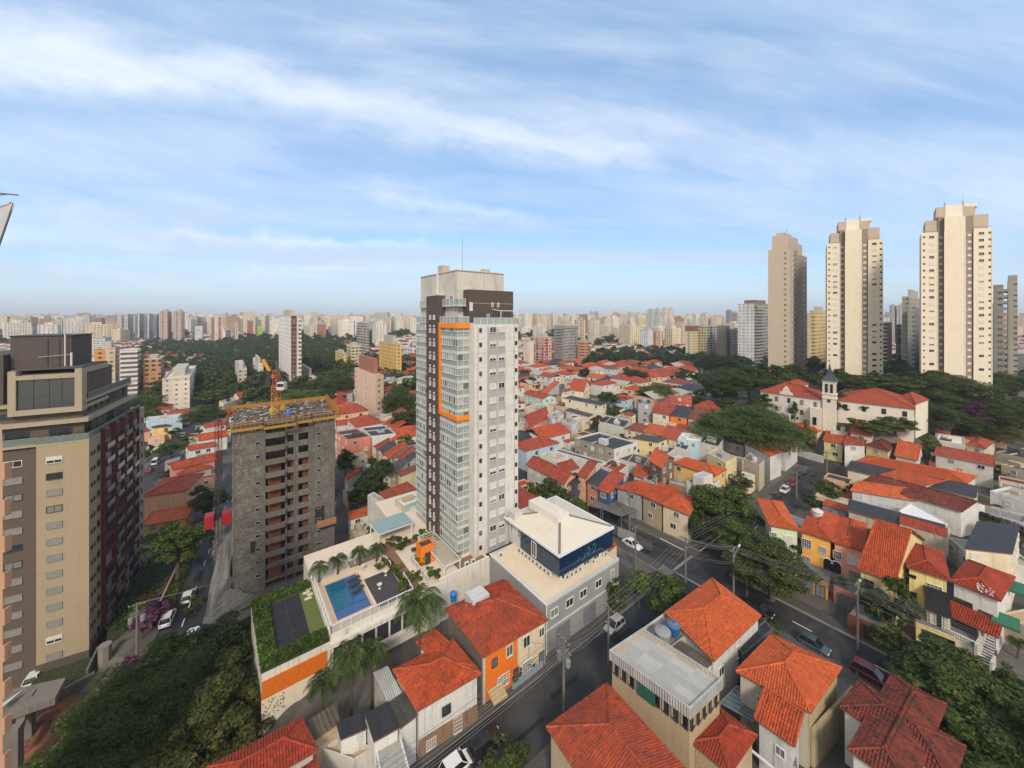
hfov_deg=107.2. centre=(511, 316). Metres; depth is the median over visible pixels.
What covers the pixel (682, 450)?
house
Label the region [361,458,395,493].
tree
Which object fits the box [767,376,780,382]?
tree
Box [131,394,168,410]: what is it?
tree
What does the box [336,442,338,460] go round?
house
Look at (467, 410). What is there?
apartment tower
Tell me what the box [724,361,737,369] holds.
tree
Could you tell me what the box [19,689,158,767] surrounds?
tree
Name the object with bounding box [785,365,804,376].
tree
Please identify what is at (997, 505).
bush
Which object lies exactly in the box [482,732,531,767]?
tree
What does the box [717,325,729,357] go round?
apartment tower
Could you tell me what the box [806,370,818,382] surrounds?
tree
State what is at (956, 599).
window
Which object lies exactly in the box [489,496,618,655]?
commercial building
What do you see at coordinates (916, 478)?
house
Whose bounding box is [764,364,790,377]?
tree
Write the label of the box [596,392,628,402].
tree
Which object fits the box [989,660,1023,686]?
tree
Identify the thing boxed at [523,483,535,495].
tree
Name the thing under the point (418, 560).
shrub
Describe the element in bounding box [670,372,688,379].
tree
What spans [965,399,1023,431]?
tree
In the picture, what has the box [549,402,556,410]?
extension
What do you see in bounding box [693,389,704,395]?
garden tree
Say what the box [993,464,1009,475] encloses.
tree
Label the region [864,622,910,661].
tree
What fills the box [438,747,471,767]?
car
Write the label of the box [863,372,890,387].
tree
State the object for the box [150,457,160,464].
van
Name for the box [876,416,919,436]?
tree
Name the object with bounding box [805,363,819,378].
garden tree
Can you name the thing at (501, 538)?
window
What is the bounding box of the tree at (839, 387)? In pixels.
[836,377,844,392]
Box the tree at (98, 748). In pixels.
[33,643,236,767]
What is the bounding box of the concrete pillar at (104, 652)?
[98,640,111,669]
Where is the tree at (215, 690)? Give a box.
[154,645,275,767]
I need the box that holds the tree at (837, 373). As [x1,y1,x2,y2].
[822,369,848,376]
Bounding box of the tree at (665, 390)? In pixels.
[635,382,678,396]
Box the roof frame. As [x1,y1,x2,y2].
[752,749,773,767]
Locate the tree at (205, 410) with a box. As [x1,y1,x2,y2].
[176,404,227,422]
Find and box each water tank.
[450,590,456,603]
[654,624,670,643]
[667,619,680,640]
[812,508,823,516]
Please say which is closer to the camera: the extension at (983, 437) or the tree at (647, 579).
the tree at (647, 579)
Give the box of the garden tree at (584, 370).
[577,368,589,377]
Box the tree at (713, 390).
[700,381,738,400]
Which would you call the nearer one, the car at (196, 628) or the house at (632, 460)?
the car at (196, 628)
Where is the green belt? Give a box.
[581,344,767,366]
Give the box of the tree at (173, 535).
[135,521,215,581]
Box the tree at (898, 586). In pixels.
[849,573,926,630]
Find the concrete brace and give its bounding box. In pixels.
[15,714,27,726]
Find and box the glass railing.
[312,553,427,633]
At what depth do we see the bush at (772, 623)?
60.07 m
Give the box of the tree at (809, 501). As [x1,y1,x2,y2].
[801,494,824,507]
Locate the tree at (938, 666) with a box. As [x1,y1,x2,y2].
[887,632,1023,734]
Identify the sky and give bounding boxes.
[0,0,1023,316]
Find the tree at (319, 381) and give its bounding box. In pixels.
[310,375,334,388]
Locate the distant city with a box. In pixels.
[0,312,1023,334]
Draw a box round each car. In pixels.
[21,670,39,686]
[145,467,153,472]
[158,608,176,628]
[180,589,195,604]
[187,626,199,642]
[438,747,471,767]
[466,726,503,766]
[603,612,625,635]
[622,537,642,550]
[744,595,774,620]
[779,484,789,493]
[787,478,797,485]
[796,629,831,656]
[797,471,805,478]
[850,656,887,687]
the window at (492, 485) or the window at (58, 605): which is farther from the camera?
the window at (492, 485)
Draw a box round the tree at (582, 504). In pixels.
[569,499,586,509]
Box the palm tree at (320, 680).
[304,666,341,710]
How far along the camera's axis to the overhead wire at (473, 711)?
41.38 m
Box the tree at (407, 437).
[397,434,414,444]
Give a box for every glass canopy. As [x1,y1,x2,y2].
[719,685,754,747]
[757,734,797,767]
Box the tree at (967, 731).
[920,643,1023,767]
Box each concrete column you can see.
[3,721,23,767]
[20,689,35,739]
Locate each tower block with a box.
[0,315,9,328]
[3,320,30,338]
[23,321,35,327]
[31,326,36,333]
[37,322,60,333]
[39,318,54,324]
[63,318,78,333]
[82,322,109,336]
[110,324,118,335]
[111,327,129,342]
[117,320,134,332]
[185,313,188,335]
[222,328,230,337]
[255,318,260,326]
[270,319,278,335]
[328,325,337,335]
[338,319,354,337]
[372,321,386,345]
[397,320,403,329]
[519,326,532,336]
[521,313,531,327]
[534,324,545,335]
[599,325,604,338]
[600,324,608,336]
[605,317,612,332]
[611,316,619,328]
[619,323,643,344]
[650,325,665,339]
[664,325,680,345]
[675,317,683,322]
[725,321,736,328]
[1004,316,1006,335]
[1018,315,1023,334]
[1018,327,1022,335]
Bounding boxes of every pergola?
[370,512,412,543]
[418,531,460,575]
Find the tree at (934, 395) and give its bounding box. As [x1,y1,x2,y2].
[894,374,986,409]
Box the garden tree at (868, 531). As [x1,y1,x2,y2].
[865,528,870,543]
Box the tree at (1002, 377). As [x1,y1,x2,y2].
[993,372,1023,399]
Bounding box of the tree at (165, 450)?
[151,441,189,458]
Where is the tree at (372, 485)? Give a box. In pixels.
[354,476,390,498]
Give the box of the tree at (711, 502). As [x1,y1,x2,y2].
[688,483,764,537]
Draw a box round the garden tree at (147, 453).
[144,448,152,457]
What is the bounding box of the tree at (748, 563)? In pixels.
[730,557,761,597]
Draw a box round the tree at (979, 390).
[912,374,1009,408]
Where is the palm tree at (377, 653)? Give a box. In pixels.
[354,636,389,709]
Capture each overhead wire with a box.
[140,553,299,602]
[141,554,295,602]
[147,551,305,600]
[376,634,556,767]
[387,636,561,767]
[396,645,555,767]
[402,641,564,767]
[407,646,561,767]
[413,644,568,767]
[421,652,563,767]
[426,657,561,767]
[431,654,568,767]
[604,538,677,601]
[608,536,683,603]
[609,555,681,623]
[610,552,682,620]
[614,541,689,610]
[637,528,728,548]
[731,550,851,583]
[733,549,856,582]
[736,546,858,578]
[737,548,853,579]
[738,564,853,586]
[745,568,855,588]
[856,584,1023,660]
[857,591,1023,668]
[857,593,1023,671]
[857,598,1022,677]
[858,580,1023,654]
[858,583,1022,657]
[859,589,1022,664]
[860,579,1022,651]
[864,589,1023,662]
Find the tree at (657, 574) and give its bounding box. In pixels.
[648,570,664,606]
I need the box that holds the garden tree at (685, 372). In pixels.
[678,369,690,378]
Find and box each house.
[144,403,173,422]
[144,427,150,441]
[144,468,204,520]
[144,504,193,534]
[144,532,160,548]
[146,412,181,432]
[151,424,171,439]
[163,407,190,424]
[168,453,216,476]
[176,464,212,475]
[184,441,216,458]
[195,429,228,450]
[202,420,228,432]
[206,716,318,767]
[212,408,233,427]
[219,397,238,409]
[233,387,267,404]
[301,755,319,767]
[308,702,339,767]
[322,739,369,767]
[330,394,347,405]
[333,405,367,420]
[335,389,352,401]
[335,415,347,430]
[335,428,370,458]
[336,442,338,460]
[336,712,366,755]
[337,402,360,407]
[343,465,361,488]
[347,415,382,429]
[347,506,367,532]
[349,518,373,539]
[361,425,395,455]
[364,701,398,767]
[368,492,381,527]
[372,438,390,460]
[373,666,401,707]
[376,733,408,767]
[378,440,395,459]
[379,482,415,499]
[382,441,407,463]
[383,373,394,379]
[383,457,408,489]
[384,378,398,384]
[384,384,396,396]
[385,417,415,428]
[389,692,416,766]
[390,425,415,444]
[392,407,409,413]
[392,638,480,757]
[394,446,415,461]
[395,494,415,512]
[396,370,414,377]
[396,376,413,380]
[397,465,415,487]
[404,450,415,467]
[416,537,433,566]
[416,627,476,684]
[445,585,547,706]
[483,579,515,594]
[518,360,528,366]
[518,368,532,373]
[518,373,529,376]
[518,376,531,384]
[518,385,524,396]
[518,400,524,408]
[518,430,531,441]
[518,436,559,471]
[518,485,536,508]
[520,378,543,391]
[522,363,534,368]
[523,389,556,405]
[524,407,548,430]
[525,403,552,413]
[526,422,570,448]
[526,455,576,497]
[528,363,548,371]
[530,370,544,377]
[539,372,560,385]
[540,367,558,370]
[540,447,568,465]
[541,380,558,394]
[543,361,558,367]
[545,369,560,372]
[546,681,685,767]
[547,410,562,424]
[553,370,576,383]
[554,449,605,471]
[556,363,571,369]
[557,453,579,472]
[558,360,573,365]
[560,365,581,371]
[561,391,576,401]
[563,417,577,438]
[565,376,584,388]
[565,396,606,419]
[566,408,593,423]
[567,381,592,393]
[568,472,580,500]
[570,378,589,398]
[571,359,582,366]
[572,368,590,378]
[575,363,592,367]
[575,432,637,461]
[577,460,597,502]
[586,468,609,509]
[587,373,609,380]
[589,366,605,373]
[591,379,616,394]
[594,377,613,381]
[597,360,611,363]
[597,470,625,516]
[598,415,630,436]
[599,365,618,372]
[601,459,628,481]
[604,371,621,376]
[609,394,633,409]
[609,628,722,767]
[610,374,629,379]
[611,362,631,372]
[611,379,633,391]
[615,479,654,519]
[619,450,649,473]
[622,376,651,385]
[623,361,641,366]
[623,385,641,401]
[625,423,647,439]
[629,366,648,370]
[631,428,667,456]
[633,463,649,480]
[634,389,666,410]
[636,398,651,423]
[640,372,660,382]
[641,361,651,365]
[641,482,680,530]
[642,369,661,373]
[643,364,662,369]
[643,423,664,436]
[643,613,684,646]
[644,473,657,483]
[648,448,674,484]
[649,359,662,366]
[650,382,678,388]
[651,445,674,456]
[652,405,675,424]
[654,398,668,408]
[655,368,668,371]
[658,372,674,382]
[660,424,682,447]
[661,492,694,541]
[662,378,692,386]
[663,362,683,367]
[664,366,679,369]
[665,369,686,378]
[665,577,761,701]
[669,394,691,406]
[669,405,691,424]
[669,475,686,494]
[671,388,691,395]
[673,360,691,364]
[674,436,689,457]
[674,457,726,489]
[674,641,712,670]
[676,383,709,396]
[677,430,702,460]
[679,366,697,379]
[686,364,702,372]
[687,478,719,495]
[688,407,713,435]
[693,397,721,413]
[693,471,712,493]
[693,707,757,767]
[700,435,722,461]
[707,448,736,486]
[735,633,841,767]
[739,620,772,682]
[744,439,782,480]
[744,453,763,490]
[753,686,804,767]
[756,497,799,588]
[761,437,798,470]
[795,423,821,443]
[799,507,839,599]
[822,428,846,462]
[829,516,866,609]
[831,427,847,434]
[839,678,966,767]
[843,432,866,466]
[846,460,979,500]
[847,499,945,532]
[847,519,924,648]
[847,673,947,767]
[849,421,873,447]
[849,481,916,508]
[856,455,976,484]
[863,473,991,536]
[865,438,895,458]
[879,470,949,486]
[894,440,923,463]
[899,502,947,556]
[899,515,946,558]
[905,543,954,647]
[929,456,961,471]
[934,446,995,488]
[937,433,964,449]
[941,559,1015,671]
[949,537,1023,583]
[964,521,1019,607]
[965,437,994,454]
[982,503,1023,545]
[990,486,1023,513]
[996,447,1023,462]
[1001,460,1023,479]
[1004,609,1023,653]
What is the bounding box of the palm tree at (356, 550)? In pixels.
[349,545,368,565]
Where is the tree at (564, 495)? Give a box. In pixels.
[554,488,571,501]
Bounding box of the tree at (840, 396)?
[836,394,868,410]
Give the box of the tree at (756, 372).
[732,364,770,398]
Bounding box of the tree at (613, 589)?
[607,577,627,600]
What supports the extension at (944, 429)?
on the ground at (402, 653)
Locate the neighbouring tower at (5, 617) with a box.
[0,424,11,767]
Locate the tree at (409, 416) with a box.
[390,404,415,424]
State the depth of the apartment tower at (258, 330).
783.03 m
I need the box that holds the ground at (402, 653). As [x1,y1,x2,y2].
[12,331,1023,767]
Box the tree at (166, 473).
[155,468,169,478]
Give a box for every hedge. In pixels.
[106,550,179,640]
[163,544,198,606]
[250,594,277,673]
[267,579,310,603]
[276,627,329,665]
[513,658,535,677]
[979,511,1023,534]
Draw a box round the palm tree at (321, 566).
[307,560,328,581]
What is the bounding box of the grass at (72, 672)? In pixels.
[31,657,91,685]
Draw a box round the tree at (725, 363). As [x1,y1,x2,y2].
[714,361,732,369]
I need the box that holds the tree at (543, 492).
[526,478,562,498]
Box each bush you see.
[111,654,139,674]
[126,613,157,638]
[127,601,147,616]
[138,592,152,605]
[139,595,172,620]
[182,594,203,613]
[365,526,374,534]
[610,599,625,612]
[758,618,781,635]
[842,481,852,492]
[922,445,934,458]
[989,504,1006,509]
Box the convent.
[759,359,928,442]
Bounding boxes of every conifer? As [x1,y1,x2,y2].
[789,401,798,424]
[801,419,816,448]
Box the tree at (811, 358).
[807,356,820,364]
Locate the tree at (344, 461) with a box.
[336,448,358,474]
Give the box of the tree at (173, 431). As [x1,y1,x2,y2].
[165,427,182,438]
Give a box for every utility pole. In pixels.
[128,602,145,654]
[556,633,571,711]
[602,603,614,664]
[627,491,631,530]
[632,525,638,568]
[680,535,690,583]
[730,544,740,593]
[792,472,799,505]
[822,451,830,473]
[855,579,860,650]
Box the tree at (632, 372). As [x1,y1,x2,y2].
[619,369,649,378]
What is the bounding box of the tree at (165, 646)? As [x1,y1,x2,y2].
[63,630,210,761]
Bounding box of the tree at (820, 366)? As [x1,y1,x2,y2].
[811,360,825,370]
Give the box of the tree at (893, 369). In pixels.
[883,367,905,373]
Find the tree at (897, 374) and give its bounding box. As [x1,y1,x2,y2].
[888,371,909,390]
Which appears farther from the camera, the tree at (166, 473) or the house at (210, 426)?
the house at (210, 426)
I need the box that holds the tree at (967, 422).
[929,407,997,434]
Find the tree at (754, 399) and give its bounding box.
[747,394,772,408]
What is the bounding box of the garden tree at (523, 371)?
[519,369,530,374]
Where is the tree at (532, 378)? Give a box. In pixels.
[519,377,539,387]
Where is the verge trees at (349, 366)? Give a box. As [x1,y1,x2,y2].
[305,352,415,390]
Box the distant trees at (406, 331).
[0,328,1023,345]
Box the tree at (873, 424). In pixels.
[846,417,896,433]
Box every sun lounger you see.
[347,574,359,583]
[348,579,360,589]
[351,584,363,595]
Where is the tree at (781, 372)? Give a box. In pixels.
[775,370,789,379]
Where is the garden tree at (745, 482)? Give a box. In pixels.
[728,472,754,490]
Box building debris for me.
[235,399,329,423]
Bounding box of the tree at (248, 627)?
[239,616,250,641]
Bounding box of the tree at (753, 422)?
[686,402,815,452]
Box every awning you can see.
[0,202,14,244]
[992,612,1019,633]
[1008,581,1023,596]
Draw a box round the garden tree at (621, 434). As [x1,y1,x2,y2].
[619,433,630,439]
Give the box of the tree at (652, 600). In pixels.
[647,591,671,616]
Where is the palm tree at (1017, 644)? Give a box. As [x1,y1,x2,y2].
[1004,635,1023,659]
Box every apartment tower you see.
[0,333,144,685]
[16,316,37,327]
[52,319,62,333]
[82,315,92,323]
[92,336,111,354]
[93,317,104,323]
[94,341,119,382]
[120,348,140,394]
[121,314,133,339]
[135,313,143,338]
[143,354,164,397]
[144,313,153,340]
[154,314,158,337]
[159,309,171,339]
[162,363,195,409]
[173,309,184,340]
[195,326,202,339]
[211,316,221,341]
[234,322,237,339]
[235,360,246,384]
[247,319,252,333]
[253,355,262,374]
[255,326,261,336]
[279,310,301,380]
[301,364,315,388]
[304,325,313,337]
[309,318,316,334]
[317,323,325,336]
[335,349,346,372]
[346,342,360,367]
[355,355,383,417]
[357,321,368,353]
[379,335,401,372]
[385,316,390,332]
[391,316,396,333]
[403,346,414,352]
[416,238,518,557]
[523,339,533,362]
[531,333,553,363]
[532,313,541,327]
[554,321,577,360]
[575,317,584,339]
[578,338,588,359]
[587,318,598,343]
[594,311,598,319]
[611,327,618,339]
[613,311,618,316]
[627,312,633,322]
[640,327,652,345]
[647,308,653,326]
[654,308,660,326]
[654,328,662,345]
[662,307,666,326]
[668,307,672,324]
[674,322,686,343]
[685,323,698,354]
[698,323,707,354]
[699,313,709,325]
[708,325,716,355]
[710,315,721,325]
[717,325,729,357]
[726,309,731,322]
[730,328,737,355]
[732,311,737,322]
[738,300,767,366]
[768,229,806,380]
[807,313,809,357]
[809,307,825,362]
[826,216,882,389]
[883,322,891,362]
[889,304,896,343]
[896,324,901,361]
[897,303,901,323]
[902,290,918,360]
[908,307,918,371]
[919,201,992,402]
[993,285,1007,394]
[1007,275,1017,381]
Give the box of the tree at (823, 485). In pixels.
[809,479,845,498]
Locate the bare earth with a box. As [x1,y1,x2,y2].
[24,693,83,767]
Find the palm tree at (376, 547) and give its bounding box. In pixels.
[367,542,386,561]
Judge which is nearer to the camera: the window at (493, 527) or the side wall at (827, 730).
the side wall at (827, 730)
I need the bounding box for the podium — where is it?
[304,491,489,673]
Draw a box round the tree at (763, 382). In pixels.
[755,378,779,387]
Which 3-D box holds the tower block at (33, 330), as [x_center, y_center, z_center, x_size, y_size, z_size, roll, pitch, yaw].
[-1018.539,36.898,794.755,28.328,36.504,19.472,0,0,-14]
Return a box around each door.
[425,551,430,564]
[513,666,518,676]
[539,650,544,664]
[556,619,569,647]
[583,601,595,626]
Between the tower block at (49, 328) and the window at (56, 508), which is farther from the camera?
the tower block at (49, 328)
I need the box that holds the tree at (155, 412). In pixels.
[144,408,166,417]
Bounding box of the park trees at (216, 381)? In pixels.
[132,336,374,403]
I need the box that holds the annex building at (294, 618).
[251,581,329,735]
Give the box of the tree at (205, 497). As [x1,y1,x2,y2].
[187,485,229,515]
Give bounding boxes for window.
[0,414,13,419]
[3,460,21,467]
[3,477,21,485]
[3,494,21,501]
[3,510,21,519]
[3,527,21,535]
[3,544,21,553]
[3,560,21,570]
[3,594,21,604]
[3,627,21,638]
[3,661,21,672]
[4,431,29,440]
[9,577,21,586]
[12,611,21,619]
[12,644,21,653]
[46,455,62,463]
[46,472,62,480]
[46,488,62,496]
[46,504,62,513]
[46,520,62,529]
[46,536,62,546]
[46,553,62,562]
[46,569,62,579]
[46,585,62,595]
[46,601,62,612]
[46,617,62,628]
[46,634,62,644]
[46,650,62,661]
[49,427,71,436]
[84,420,91,432]
[96,414,102,427]
[108,409,113,420]
[118,404,122,415]
[149,525,156,530]
[426,736,435,751]
[442,702,450,717]
[454,714,461,735]
[490,327,495,332]
[490,341,495,346]
[490,355,495,360]
[490,369,495,375]
[490,383,495,389]
[490,397,495,403]
[490,411,495,417]
[490,425,495,432]
[490,439,495,446]
[490,453,495,460]
[490,468,495,474]
[490,482,495,489]
[490,496,495,503]
[490,510,495,517]
[490,524,495,532]
[490,538,495,546]
[492,656,497,668]
[497,670,509,686]
[498,327,504,332]
[498,340,504,346]
[498,354,504,360]
[498,368,504,374]
[498,382,504,388]
[498,396,504,402]
[498,410,504,416]
[498,423,504,430]
[498,437,504,444]
[498,451,504,458]
[498,465,504,472]
[498,479,504,486]
[498,493,504,500]
[498,506,504,514]
[498,520,504,528]
[498,534,504,542]
[506,643,512,658]
[522,657,531,674]
[523,633,529,649]
[531,540,535,557]
[539,626,544,638]
[550,606,558,618]
[566,596,572,608]
[580,587,586,599]
[595,578,601,589]
[611,569,614,581]
[612,662,618,676]
[620,669,625,682]
[628,675,633,689]
[650,501,655,508]
[655,694,659,708]
[661,699,668,716]
[670,522,675,529]
[670,705,678,722]
[674,511,678,518]
[680,713,687,730]
[691,715,695,731]
[697,712,701,725]
[703,706,707,718]
[709,698,713,712]
[715,694,719,707]
[719,664,723,677]
[736,645,739,659]
[769,532,776,537]
[775,744,784,760]
[783,535,792,544]
[801,554,810,562]
[802,538,811,549]
[819,546,826,554]
[833,550,841,559]
[847,554,858,565]
[849,570,859,577]
[857,576,873,589]
[859,593,869,605]
[862,494,867,500]
[906,573,915,578]
[909,591,916,603]
[926,582,942,591]
[953,596,972,608]
[955,620,975,630]
[970,552,979,560]
[977,464,984,469]
[978,609,992,616]
[1005,500,1011,506]
[1010,469,1016,475]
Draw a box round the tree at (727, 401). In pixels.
[714,397,739,408]
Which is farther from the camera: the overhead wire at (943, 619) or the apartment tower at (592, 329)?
the apartment tower at (592, 329)
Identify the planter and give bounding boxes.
[386,558,411,591]
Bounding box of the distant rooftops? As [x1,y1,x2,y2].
[0,329,1023,360]
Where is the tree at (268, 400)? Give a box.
[251,397,279,403]
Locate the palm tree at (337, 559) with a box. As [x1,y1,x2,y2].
[327,552,347,574]
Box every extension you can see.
[146,442,159,451]
[148,434,165,444]
[164,456,180,470]
[189,433,197,444]
[195,424,202,433]
[203,473,215,488]
[227,429,230,441]
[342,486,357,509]
[352,452,367,468]
[363,460,382,477]
[378,412,391,420]
[407,442,415,451]
[518,408,524,420]
[518,422,524,430]
[518,479,530,490]
[519,414,526,422]
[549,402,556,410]
[553,394,560,402]
[555,402,564,407]
[556,406,567,418]
[563,439,574,449]
[568,415,579,419]
[574,431,591,439]
[577,417,589,430]
[607,542,617,556]
[609,406,623,416]
[618,416,631,424]
[621,409,636,418]
[623,412,635,422]
[661,421,675,426]
[674,455,683,459]
[676,423,690,432]
[706,432,727,446]
[724,439,744,457]
[733,455,743,471]
[735,471,754,493]
[791,515,804,540]
[813,485,831,496]
[815,492,848,509]
[822,499,848,517]
[824,473,852,493]
[837,491,851,498]
[857,499,878,505]
[878,503,900,511]
[934,425,950,434]
[934,430,949,437]
[942,519,949,540]
[953,434,973,448]
[970,435,994,443]
[993,461,1006,477]
[994,439,1006,448]
[999,475,1023,488]
[1001,482,1023,489]
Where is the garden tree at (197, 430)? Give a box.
[194,427,202,433]
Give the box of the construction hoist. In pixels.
[204,420,231,562]
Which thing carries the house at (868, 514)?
on the ground at (402, 653)
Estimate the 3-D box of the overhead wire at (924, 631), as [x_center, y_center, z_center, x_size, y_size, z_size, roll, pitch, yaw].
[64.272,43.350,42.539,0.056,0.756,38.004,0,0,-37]
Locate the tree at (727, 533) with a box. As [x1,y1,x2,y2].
[712,522,786,565]
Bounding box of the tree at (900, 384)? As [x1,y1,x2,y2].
[867,377,929,392]
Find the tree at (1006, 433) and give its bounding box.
[957,421,1023,446]
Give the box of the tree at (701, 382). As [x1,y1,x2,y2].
[699,376,711,396]
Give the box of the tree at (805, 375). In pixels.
[799,369,812,380]
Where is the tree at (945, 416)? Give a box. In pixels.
[926,400,963,433]
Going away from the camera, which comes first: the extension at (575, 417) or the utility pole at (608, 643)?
the utility pole at (608, 643)
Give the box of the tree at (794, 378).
[785,373,802,380]
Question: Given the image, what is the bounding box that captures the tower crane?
[261,359,286,415]
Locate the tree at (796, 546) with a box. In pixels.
[762,533,801,550]
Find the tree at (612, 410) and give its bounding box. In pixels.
[606,405,621,416]
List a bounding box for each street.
[144,401,218,493]
[151,462,232,658]
[423,572,699,767]
[518,467,894,677]
[589,398,815,466]
[695,422,850,573]
[837,468,988,503]
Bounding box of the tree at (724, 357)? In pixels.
[717,356,732,364]
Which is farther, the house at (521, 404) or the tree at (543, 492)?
the house at (521, 404)
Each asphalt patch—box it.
[185,600,199,619]
[193,569,204,582]
[195,556,203,563]
[195,587,205,594]
[513,717,544,742]
[550,675,578,699]
[612,628,634,644]
[653,542,670,553]
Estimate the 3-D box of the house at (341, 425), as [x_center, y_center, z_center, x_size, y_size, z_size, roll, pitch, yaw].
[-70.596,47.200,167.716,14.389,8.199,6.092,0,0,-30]
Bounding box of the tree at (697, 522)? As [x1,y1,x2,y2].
[688,509,715,545]
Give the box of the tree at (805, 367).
[783,364,808,371]
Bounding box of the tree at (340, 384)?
[317,377,354,392]
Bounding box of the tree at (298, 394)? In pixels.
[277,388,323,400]
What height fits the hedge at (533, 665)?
2.029 m
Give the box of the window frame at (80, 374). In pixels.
[7,362,108,416]
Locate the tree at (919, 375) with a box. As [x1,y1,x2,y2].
[900,370,959,383]
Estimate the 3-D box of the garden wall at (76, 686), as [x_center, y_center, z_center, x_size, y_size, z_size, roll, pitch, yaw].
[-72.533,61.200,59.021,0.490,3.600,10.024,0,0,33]
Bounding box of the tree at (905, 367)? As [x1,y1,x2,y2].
[896,365,915,371]
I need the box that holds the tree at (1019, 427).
[1002,409,1023,436]
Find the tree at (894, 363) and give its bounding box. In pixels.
[889,361,909,367]
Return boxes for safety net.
[203,515,253,623]
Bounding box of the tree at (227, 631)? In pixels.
[171,609,251,690]
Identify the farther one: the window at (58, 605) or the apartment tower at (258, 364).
the apartment tower at (258, 364)
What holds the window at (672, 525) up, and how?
in the house at (678, 508)
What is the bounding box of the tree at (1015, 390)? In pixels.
[993,379,1023,396]
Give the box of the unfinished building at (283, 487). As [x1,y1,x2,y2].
[226,393,339,592]
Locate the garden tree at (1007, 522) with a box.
[986,518,1023,544]
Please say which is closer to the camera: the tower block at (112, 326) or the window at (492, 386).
the window at (492, 386)
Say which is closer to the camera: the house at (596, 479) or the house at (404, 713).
the house at (404, 713)
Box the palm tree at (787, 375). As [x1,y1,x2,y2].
[780,373,793,382]
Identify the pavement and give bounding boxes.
[128,500,214,661]
[191,555,232,690]
[409,570,665,767]
[523,685,611,767]
[532,492,664,569]
[612,513,688,549]
[689,466,807,551]
[745,579,897,655]
[747,499,813,565]
[758,623,881,690]
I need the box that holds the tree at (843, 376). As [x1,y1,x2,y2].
[838,374,855,390]
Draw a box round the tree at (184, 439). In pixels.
[174,434,195,444]
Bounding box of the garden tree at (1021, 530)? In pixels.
[1019,526,1023,548]
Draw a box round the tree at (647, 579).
[624,568,651,608]
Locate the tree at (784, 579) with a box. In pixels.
[723,538,823,601]
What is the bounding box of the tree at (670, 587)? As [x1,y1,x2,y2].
[651,575,686,605]
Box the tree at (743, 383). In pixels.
[699,369,757,393]
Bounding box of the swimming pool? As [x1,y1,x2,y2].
[322,572,373,622]
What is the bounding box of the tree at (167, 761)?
[117,695,262,767]
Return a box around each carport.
[587,499,611,518]
[602,501,637,527]
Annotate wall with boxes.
[12,671,94,723]
[86,646,97,674]
[149,558,181,627]
[512,661,542,688]
[766,409,790,420]
[797,450,823,462]
[811,685,852,767]
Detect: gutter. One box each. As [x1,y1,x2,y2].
[672,555,693,570]
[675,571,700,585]
[729,574,891,657]
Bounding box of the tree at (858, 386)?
[843,384,872,389]
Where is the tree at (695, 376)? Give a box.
[689,371,706,384]
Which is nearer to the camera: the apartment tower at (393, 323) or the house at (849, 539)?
the house at (849, 539)
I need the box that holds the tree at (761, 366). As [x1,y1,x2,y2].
[751,363,765,370]
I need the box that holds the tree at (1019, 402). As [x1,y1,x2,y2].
[994,397,1023,408]
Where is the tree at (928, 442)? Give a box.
[920,435,941,456]
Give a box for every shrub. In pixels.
[374,557,389,569]
[385,535,397,546]
[392,563,403,573]
[395,536,410,549]
[396,578,411,591]
[405,570,421,580]
[412,528,430,538]
[415,557,426,564]
[426,566,440,578]
[835,575,847,584]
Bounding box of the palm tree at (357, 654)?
[324,634,372,715]
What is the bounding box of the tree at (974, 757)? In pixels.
[939,710,1023,767]
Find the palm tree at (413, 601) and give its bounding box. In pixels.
[394,583,447,655]
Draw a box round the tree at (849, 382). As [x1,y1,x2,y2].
[838,377,876,389]
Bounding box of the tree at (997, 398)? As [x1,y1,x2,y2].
[981,394,1004,402]
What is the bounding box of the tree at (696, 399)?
[692,395,713,404]
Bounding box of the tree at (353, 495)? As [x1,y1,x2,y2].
[347,488,369,508]
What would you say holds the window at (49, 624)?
in the apartment tower at (73, 523)
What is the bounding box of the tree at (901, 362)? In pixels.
[888,359,907,365]
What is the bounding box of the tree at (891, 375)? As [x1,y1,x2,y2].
[874,373,912,390]
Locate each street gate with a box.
[599,518,617,534]
[618,527,634,538]
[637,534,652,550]
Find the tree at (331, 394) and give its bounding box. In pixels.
[317,391,346,402]
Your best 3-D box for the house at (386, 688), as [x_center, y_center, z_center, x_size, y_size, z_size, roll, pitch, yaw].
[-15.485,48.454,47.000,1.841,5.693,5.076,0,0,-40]
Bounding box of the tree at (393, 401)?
[381,387,415,413]
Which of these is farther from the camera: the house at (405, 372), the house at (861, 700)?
the house at (405, 372)
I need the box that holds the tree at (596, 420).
[589,415,604,426]
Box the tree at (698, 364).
[691,358,709,374]
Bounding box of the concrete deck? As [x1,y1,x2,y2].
[3,678,65,718]
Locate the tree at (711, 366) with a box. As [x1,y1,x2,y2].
[707,363,720,369]
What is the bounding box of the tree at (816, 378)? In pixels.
[809,371,823,390]
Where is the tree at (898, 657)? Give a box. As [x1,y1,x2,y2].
[883,649,920,677]
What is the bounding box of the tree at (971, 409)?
[950,402,996,432]
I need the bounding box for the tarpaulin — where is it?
[3,688,24,706]

